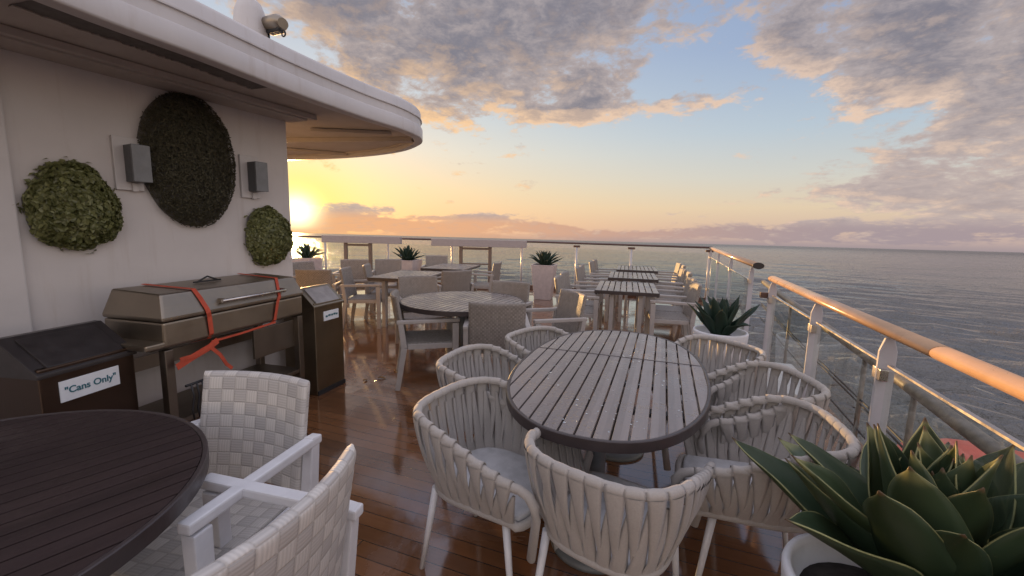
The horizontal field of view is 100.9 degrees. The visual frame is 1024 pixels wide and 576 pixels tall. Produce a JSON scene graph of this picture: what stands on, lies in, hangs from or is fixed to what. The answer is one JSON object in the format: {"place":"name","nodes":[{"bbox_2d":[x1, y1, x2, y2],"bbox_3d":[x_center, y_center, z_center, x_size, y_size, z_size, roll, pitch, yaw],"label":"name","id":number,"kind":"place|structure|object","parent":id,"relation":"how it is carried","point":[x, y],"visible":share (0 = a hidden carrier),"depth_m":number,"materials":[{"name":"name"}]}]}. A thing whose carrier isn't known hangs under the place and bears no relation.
{"place":"outdoors","nodes":[
{"label":"outdoors","id":0,"kind":"place"},
{"bbox_2d":[189,289,799,575],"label":"deck","id":1,"kind":"structure","parent":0,"point":[370,418],"depth_m":2.56,"materials":[{"name":"brown wood"}]},
{"bbox_2d":[0,320,138,418],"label":"litter bin","id":2,"kind":"object","parent":1,"relation":"on","point":[88,365],"visible":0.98,"depth_m":2.12,"materials":[{"name":"brown metal"}]},
{"bbox_2d":[0,409,209,575],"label":"round table","id":3,"kind":"object","parent":1,"relation":"on","point":[105,492],"visible":1,"depth_m":1.21,"materials":[{"name":"brown wood"}]},
{"bbox_2d":[102,273,304,420],"bbox_3d":[-2.091,0.479,2.997,0.506,1.141,1.218,3,8,14],"label":"barbecue grill","id":4,"kind":"object","parent":1,"relation":"on","point":[150,318],"visible":0.72,"depth_m":2.75,"materials":[{"name":"metal"}]},
{"bbox_2d":[141,283,275,369],"bbox_3d":[-2.070,0.242,2.869,0.464,0.572,0.777,3,8,14],"label":"tie down strap","id":5,"kind":"object","parent":4,"relation":"attached to","point":[188,359],"visible":0.98,"depth_m":2.67,"materials":[{"name":"red fabric"}]},
{"bbox_2d":[238,273,280,322],"bbox_3d":[-1.964,0.075,3.309,0.438,0.357,0.113,6,9,30],"label":"tie down strap","id":6,"kind":"object","parent":4,"relation":"attached to","point":[278,298],"visible":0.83,"depth_m":3.23,"materials":[{"name":"fabric"}]},
{"bbox_2d":[0,0,422,406],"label":"deckhouse","id":7,"kind":"object","parent":1,"relation":"on","point":[81,81],"visible":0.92,"depth_m":2.67,"materials":[{"name":"white paint"}]},
{"bbox_2d":[16,156,123,253],"bbox_3d":[-2.590,-0.488,2.523,0.198,0.584,0.459,5,9,26],"label":"hedge disc","id":8,"kind":"object","parent":7,"relation":"attached to","point":[73,204],"visible":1,"depth_m":2.47,"materials":[{"name":"green plant"}]},
{"bbox_2d":[110,135,152,191],"bbox_3d":[-2.468,-0.806,2.748,0.143,0.345,0.150,5,9,26],"label":"wall lamp","id":9,"kind":"object","parent":7,"relation":"attached to","point":[131,163],"visible":0.99,"depth_m":2.73,"materials":[{"name":"grey metal"}]},
{"bbox_2d":[136,91,236,227],"bbox_3d":[-2.289,-0.923,3.050,0.181,0.977,0.652,5,9,26],"label":"hedge disc","id":10,"kind":"object","parent":7,"relation":"attached to","point":[186,138],"visible":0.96,"depth_m":2.99,"materials":[{"name":"green plant"}]},
{"bbox_2d":[233,0,267,36],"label":"radar dome","id":11,"kind":"structure","parent":7,"relation":"on","point":[250,14],"depth_m":2.77,"materials":[{"name":"white paint"}]},
{"bbox_2d":[238,154,268,198],"bbox_3d":[-2.109,-0.906,3.456,0.143,0.345,0.150,5,9,26],"label":"wall lamp","id":12,"kind":"object","parent":7,"relation":"attached to","point":[253,174],"visible":1,"depth_m":3.44,"materials":[{"name":"grey metal"}]},
{"bbox_2d":[243,205,293,267],"bbox_3d":[-2.047,-0.442,3.642,0.185,0.536,0.444,5,9,26],"label":"hedge disc","id":13,"kind":"object","parent":7,"relation":"attached to","point":[269,235],"visible":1,"depth_m":3.56,"materials":[{"name":"green plant"}]},
{"bbox_2d":[261,14,287,37],"bbox_3d":[-1.613,-1.714,2.864,0.238,0.234,0.125,5,9,25],"label":"searchlight","id":14,"kind":"object","parent":7,"relation":"on","point":[275,24],"visible":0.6,"depth_m":2.81,"materials":[{"name":"grey metal"}]},
{"bbox_2d":[110,370,321,575],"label":"woven armchair","id":15,"kind":"object","parent":1,"relation":"on","point":[252,425],"visible":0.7,"depth_m":1.71,"materials":[{"name":"white wicker"}]},
{"bbox_2d":[190,444,362,575],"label":"woven armchair","id":16,"kind":"object","parent":1,"relation":"on","point":[313,531],"visible":0.95,"depth_m":1.06,"materials":[{"name":"white wicker"}]},
{"bbox_2d":[292,257,322,269],"bbox_3d":[-4.744,-0.329,9.811,0.486,0.764,0.486,3,8,14],"label":"tall planter","id":17,"kind":"object","parent":1,"relation":"on","point":[317,263],"visible":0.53,"depth_m":9.73,"materials":[{"name":"plastic"}]},
{"bbox_2d":[292,242,325,257],"bbox_3d":[-4.726,-0.871,9.805,0.722,0.365,0.810,-5,10,-38],"label":"agave plant","id":18,"kind":"object","parent":17,"relation":"in","point":[306,251],"visible":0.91,"depth_m":9.68,"materials":[{"name":"green plant"}]},
{"bbox_2d":[284,283,345,395],"bbox_3d":[-1.820,0.454,3.906,0.364,0.955,0.384,4,8,17],"label":"litter bin","id":19,"kind":"object","parent":1,"relation":"on","point":[322,320],"visible":0.84,"depth_m":3.78,"materials":[{"name":"bronze steel"},{"name":"black rubber"}]},
{"bbox_2d":[292,261,341,293],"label":"woven armchair","id":20,"kind":"object","parent":1,"relation":"on","point":[306,265],"visible":0.2,"depth_m":7.41,"materials":[{"name":"grey paint"}]},
{"bbox_2d":[295,269,347,321],"bbox_3d":[-2.879,0.133,6.364,0.598,0.878,0.636,0,8,-6],"label":"woven armchair","id":21,"kind":"object","parent":1,"relation":"on","point":[305,278],"visible":0.31,"depth_m":6.04,"materials":[{"name":"grey paint"}]},
{"bbox_2d":[332,259,369,305],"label":"woven armchair","id":22,"kind":"object","parent":1,"relation":"on","point":[355,265],"visible":0.34,"depth_m":8.07,"materials":[{"name":"beige wicker"}]},
{"bbox_2d":[321,235,401,269],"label":"boarding gate","id":23,"kind":"structure","parent":1,"relation":"on","point":[346,240],"depth_m":10.80,"materials":[{"name":"white metal"}]},
{"bbox_2d":[339,266,387,328],"bbox_3d":[-2.266,0.133,6.461,0.636,0.878,0.598,0,8,-6],"label":"woven armchair","id":24,"kind":"object","parent":1,"relation":"on","point":[348,285],"visible":0.92,"depth_m":6.24,"materials":[{"name":"grey paint"}]},
{"bbox_2d":[362,263,397,319],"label":"woven armchair","id":25,"kind":"object","parent":1,"relation":"on","point":[367,270],"visible":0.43,"depth_m":6.96,"materials":[{"name":"grey paint"}]},
{"bbox_2d":[370,259,401,305],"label":"woven armchair","id":26,"kind":"object","parent":1,"relation":"on","point":[383,266],"visible":0.53,"depth_m":8.30,"materials":[{"name":"beige wicker"}]},
{"bbox_2d":[367,270,441,327],"bbox_3d":[-1.664,0.151,6.870,0.800,0.752,1.248,2,8,9],"label":"slatted table","id":27,"kind":"object","parent":1,"relation":"on","point":[391,276],"visible":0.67,"depth_m":6.40,"materials":[{"name":"grey paint"}]},
{"bbox_2d":[402,259,422,270],"bbox_3d":[-2.414,-0.278,9.811,0.506,0.764,0.506,3,8,14],"label":"tall planter","id":28,"kind":"object","parent":1,"relation":"on","point":[415,264],"visible":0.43,"depth_m":9.55,"materials":[{"name":"plastic"}]},
{"bbox_2d":[393,246,424,259],"bbox_3d":[-2.402,-0.823,9.787,0.646,0.377,0.806,-6,11,-42],"label":"agave plant","id":29,"kind":"object","parent":28,"relation":"in","point":[406,253],"visible":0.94,"depth_m":9.67,"materials":[{"name":"green plant"}]},
{"bbox_2d":[395,276,446,351],"bbox_3d":[-1.142,0.316,5.317,0.598,0.878,0.636,-2,8,-20],"label":"woven armchair","id":30,"kind":"object","parent":1,"relation":"on","point":[410,285],"visible":0.45,"depth_m":5.48,"materials":[{"name":"grey paint"}]},
{"bbox_2d":[390,289,459,390],"bbox_3d":[-0.872,0.476,4.196,0.636,0.878,0.598,-1,8,-14],"label":"woven armchair","id":31,"kind":"object","parent":1,"relation":"on","point":[448,338],"visible":0.96,"depth_m":3.96,"materials":[{"name":"grey paint"}]},
{"bbox_2d":[421,255,447,279],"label":"woven armchair","id":32,"kind":"object","parent":1,"relation":"on","point":[431,260],"visible":0.3,"depth_m":9.75,"materials":[{"name":"grey paint"}]},
{"bbox_2d":[420,263,479,270],"bbox_3d":[-1.199,-0.063,8.495,0.820,0.752,1.248,3,8,11],"label":"slatted table","id":33,"kind":"object","parent":1,"relation":"on","point":[447,267],"visible":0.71,"depth_m":8.23,"materials":[{"name":"grey paint"}]},
{"bbox_2d":[438,270,473,328],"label":"woven armchair","id":34,"kind":"object","parent":1,"relation":"on","point":[458,280],"visible":0.48,"depth_m":6.37,"materials":[{"name":"beige wicker"}]},
{"bbox_2d":[399,291,523,365],"bbox_3d":[-0.531,0.499,4.532,1.300,0.751,1.300,5,9,24],"label":"round table","id":35,"kind":"object","parent":1,"relation":"on","point":[451,303],"visible":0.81,"depth_m":4.44,"materials":[{"name":"grey wood"}]},
{"bbox_2d":[436,344,521,440],"bbox_3d":[-0.081,0.785,2.508,0.679,0.759,0.612,4,8,21],"label":"rope chair","id":36,"kind":"object","parent":1,"relation":"on","point":[455,365],"visible":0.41,"depth_m":2.74,"materials":[{"name":"fabric"}]},
{"bbox_2d":[431,238,526,282],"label":"boarding gate","id":37,"kind":"structure","parent":1,"relation":"on","point":[466,244],"depth_m":10.59,"materials":[{"name":"white metal"}]},
{"bbox_2d":[472,261,501,291],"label":"woven armchair","id":38,"kind":"object","parent":1,"relation":"on","point":[495,272],"visible":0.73,"depth_m":8.04,"materials":[{"name":"beige wicker"}]},
{"bbox_2d":[463,302,530,356],"bbox_3d":[-0.145,0.522,3.981,0.598,0.878,0.636,1,8,-2],"label":"woven armchair","id":39,"kind":"object","parent":1,"relation":"on","point":[494,324],"visible":0.6,"depth_m":3.67,"materials":[{"name":"beige wicker"}]},
{"bbox_2d":[412,376,592,575],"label":"rope chair","id":40,"kind":"object","parent":1,"relation":"on","point":[485,475],"visible":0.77,"depth_m":1.81,"materials":[{"name":"fabric"}]},
{"bbox_2d":[293,235,713,301],"bbox_3d":[-2.251,-0.598,10.462,13.460,1.228,1.307,2,8,5],"label":"stern railing","id":41,"kind":"object","parent":1,"relation":"on","point":[644,245],"visible":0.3,"depth_m":10.37,"materials":[{"name":"brown wood"}]},
{"bbox_2d":[491,280,532,326],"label":"woven armchair","id":42,"kind":"object","parent":1,"relation":"on","point":[521,290],"visible":0.24,"depth_m":5.13,"materials":[{"name":"beige wicker"}]},
{"bbox_2d":[531,263,557,299],"bbox_3d":[0.703,-0.141,9.316,0.506,0.764,0.506,3,8,14],"label":"tall planter","id":43,"kind":"object","parent":1,"relation":"on","point":[543,276],"visible":0.97,"depth_m":9.11,"materials":[{"name":"plastic"}]},
{"bbox_2d":[529,250,561,264],"bbox_3d":[0.734,-0.658,9.200,0.785,0.346,0.711,1,8,0],"label":"agave plant","id":44,"kind":"object","parent":43,"relation":"in","point":[545,258],"visible":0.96,"depth_m":9.16,"materials":[{"name":"green plant"}]},
{"bbox_2d":[526,288,587,340],"bbox_3d":[0.389,0.481,4.362,0.636,0.878,0.598,-2,8,-22],"label":"woven armchair","id":45,"kind":"object","parent":1,"relation":"on","point":[568,313],"visible":0.51,"depth_m":4.40,"materials":[{"name":"beige wicker"}]},
{"bbox_2d":[504,326,610,408],"bbox_3d":[0.303,0.720,3.046,0.679,0.759,0.612,7,10,36],"label":"rope chair","id":46,"kind":"object","parent":1,"relation":"on","point":[521,343],"visible":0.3,"depth_m":3.25,"materials":[{"name":"fabric"}]},
{"bbox_2d":[554,275,600,329],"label":"woven armchair","id":47,"kind":"object","parent":1,"relation":"on","point":[592,312],"visible":0.51,"depth_m":5.62,"materials":[{"name":"beige wicker"}]},
{"bbox_2d":[560,271,603,327],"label":"woven armchair","id":48,"kind":"object","parent":1,"relation":"on","point":[569,286],"visible":0.41,"depth_m":6.57,"materials":[{"name":"grey paint"}]},
{"bbox_2d":[579,264,608,307],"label":"woven armchair","id":49,"kind":"object","parent":1,"relation":"on","point":[585,276],"visible":0.13,"depth_m":8.14,"materials":[{"name":"grey paint"}]},
{"bbox_2d":[575,266,613,321],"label":"woven armchair","id":50,"kind":"object","parent":1,"relation":"on","point":[580,277],"visible":0.52,"depth_m":7.21,"materials":[{"name":"grey paint"}]},
{"bbox_2d":[588,261,618,305],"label":"woven armchair","id":51,"kind":"object","parent":1,"relation":"on","point":[593,271],"visible":0.35,"depth_m":8.72,"materials":[{"name":"grey paint"}]},
{"bbox_2d":[593,259,620,301],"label":"woven armchair","id":52,"kind":"object","parent":1,"relation":"on","point":[596,265],"visible":0.32,"depth_m":9.61,"materials":[{"name":"grey paint"}]},
{"bbox_2d":[506,330,710,574],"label":"oval table","id":53,"kind":"object","parent":1,"relation":"on","point":[548,380],"visible":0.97,"depth_m":1.99,"materials":[{"name":"grey wood"}]},
{"bbox_2d":[524,424,715,575],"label":"rope chair","id":54,"kind":"object","parent":1,"relation":"on","point":[609,525],"visible":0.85,"depth_m":1.34,"materials":[{"name":"fabric"}]},
{"bbox_2d":[594,280,659,346],"bbox_3d":[1.593,0.348,5.959,0.800,0.752,1.148,3,8,15],"label":"slatted table","id":55,"kind":"object","parent":1,"relation":"on","point":[638,291],"visible":0.95,"depth_m":5.53,"materials":[{"name":"grey paint"}]},
{"bbox_2d":[608,271,658,323],"bbox_3d":[2.117,0.146,7.504,0.800,0.752,1.148,3,8,15],"label":"slatted table","id":56,"kind":"object","parent":1,"relation":"on","point":[623,276],"visible":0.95,"depth_m":7.09,"materials":[{"name":"grey paint"}]},
{"bbox_2d":[616,265,657,307],"bbox_3d":[2.632,-0.051,9.020,0.800,0.752,1.148,3,8,15],"label":"slatted table","id":57,"kind":"object","parent":1,"relation":"on","point":[641,269],"visible":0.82,"depth_m":8.62,"materials":[{"name":"grey paint"}]},
{"bbox_2d":[651,262,681,284],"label":"woven armchair","id":58,"kind":"object","parent":1,"relation":"on","point":[677,268],"visible":0.3,"depth_m":9.16,"materials":[{"name":"beige wicker"}]},
{"bbox_2d":[647,268,686,305],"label":"woven armchair","id":59,"kind":"object","parent":1,"relation":"on","point":[681,275],"visible":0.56,"depth_m":7.61,"materials":[{"name":"grey paint"}]},
{"bbox_2d":[655,264,685,293],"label":"woven armchair","id":60,"kind":"object","parent":1,"relation":"on","point":[671,275],"visible":0.19,"depth_m":8.37,"materials":[{"name":"grey paint"}]},
{"bbox_2d":[646,277,696,343],"bbox_3d":[2.261,0.290,6.045,0.636,0.878,0.598,3,8,12],"label":"woven armchair","id":61,"kind":"object","parent":1,"relation":"on","point":[667,308],"visible":0.4,"depth_m":6.10,"materials":[{"name":"wicker"},{"name":"grey painted metal"}]},
{"bbox_2d":[650,271,692,301],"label":"woven armchair","id":62,"kind":"object","parent":1,"relation":"on","point":[688,273],"visible":0.34,"depth_m":6.89,"materials":[{"name":"beige wicker"}]},
{"bbox_2d":[644,281,701,341],"bbox_3d":[2.085,0.360,5.510,0.636,0.878,0.598,3,8,12],"label":"woven armchair","id":63,"kind":"object","parent":1,"relation":"on","point":[652,316],"visible":0.91,"depth_m":5.39,"materials":[{"name":"wicker"},{"name":"grey painted metal"}]},
{"bbox_2d":[639,334,766,409],"bbox_3d":[1.290,0.764,2.885,0.679,0.759,0.612,-3,9,-28],"label":"rope chair","id":64,"kind":"object","parent":1,"relation":"on","point":[712,361],"visible":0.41,"depth_m":3.02,"materials":[{"name":"fabric"}]},
{"bbox_2d":[693,325,748,372],"bbox_3d":[1.965,0.697,4.047,0.480,0.600,0.480,1,8,0],"label":"round planter","id":65,"kind":"object","parent":1,"relation":"on","point":[740,335],"visible":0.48,"depth_m":3.87,"materials":[{"name":"ceramic"}]},
{"bbox_2d":[687,295,759,335],"bbox_3d":[1.964,0.259,4.010,0.616,0.392,0.562,7,10,37],"label":"agave plant","id":66,"kind":"object","parent":65,"relation":"in","point":[715,317],"visible":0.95,"depth_m":3.93,"materials":[{"name":"green plant"}]},
{"bbox_2d":[706,247,763,331],"bbox_3d":[3.406,0.029,6.832,0.110,1.224,5.301,4,8,20],"label":"side railing","id":67,"kind":"object","parent":1,"relation":"on","point":[718,288],"visible":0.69,"depth_m":6.68,"materials":[{"name":"glass"}]},
{"bbox_2d":[666,360,830,453],"bbox_3d":[1.263,0.839,2.336,0.679,0.759,0.612,2,8,3],"label":"rope chair","id":68,"kind":"object","parent":1,"relation":"on","point":[748,425],"visible":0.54,"depth_m":2.26,"materials":[{"name":"fabric"}]},
{"bbox_2d":[662,394,860,575],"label":"rope chair","id":69,"kind":"object","parent":1,"relation":"on","point":[744,489],"visible":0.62,"depth_m":1.71,"materials":[{"name":"fabric"}]},
{"bbox_2d":[781,533,871,575],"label":"round planter","id":70,"kind":"object","parent":1,"relation":"on","point":[806,554],"visible":0.6,"depth_m":1.35,"materials":[{"name":"ceramic"}]},
{"bbox_2d":[732,417,1023,575],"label":"agave plant","id":71,"kind":"object","parent":70,"relation":"in","point":[926,501],"visible":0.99,"depth_m":1.10,"materials":[{"name":"green plant"}]},
{"bbox_2d":[196,0,1023,252],"label":"sky","id":72,"kind":"structure","parent":0,"point":[877,124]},
{"bbox_2d":[292,233,1023,451],"bbox_3d":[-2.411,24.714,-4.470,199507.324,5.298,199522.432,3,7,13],"label":"sea","id":73,"kind":"structure","parent":0,"point":[970,303],"depth_m":216.07,"materials":[{"name":"liquid"}]},
{"bbox_2d":[746,359,813,397],"bbox_3d":[2.923,1.258,4.758,0.600,0.575,1.140,4,8,20],"label":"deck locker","id":74,"kind":"object","parent":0,"point":[789,383],"visible":0.1,"depth_m":4.54,"materials":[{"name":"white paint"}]},
{"bbox_2d":[815,407,863,469],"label":"deck","id":75,"kind":"structure","parent":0,"point":[829,410],"depth_m":4.46,"materials":[{"name":"brown wood"}]},
{"bbox_2d":[759,276,1023,463],"bbox_3d":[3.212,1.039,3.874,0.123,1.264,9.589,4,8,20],"label":"railing","id":76,"kind":"object","parent":75,"relation":"on","point":[980,439],"visible":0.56,"depth_m":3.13,"materials":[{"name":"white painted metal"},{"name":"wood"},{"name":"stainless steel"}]},
{"bbox_2d":[897,438,1023,460],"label":"rescue boat","id":77,"kind":"object","parent":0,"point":[967,449],"visible":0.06,"depth_m":3.75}
]}

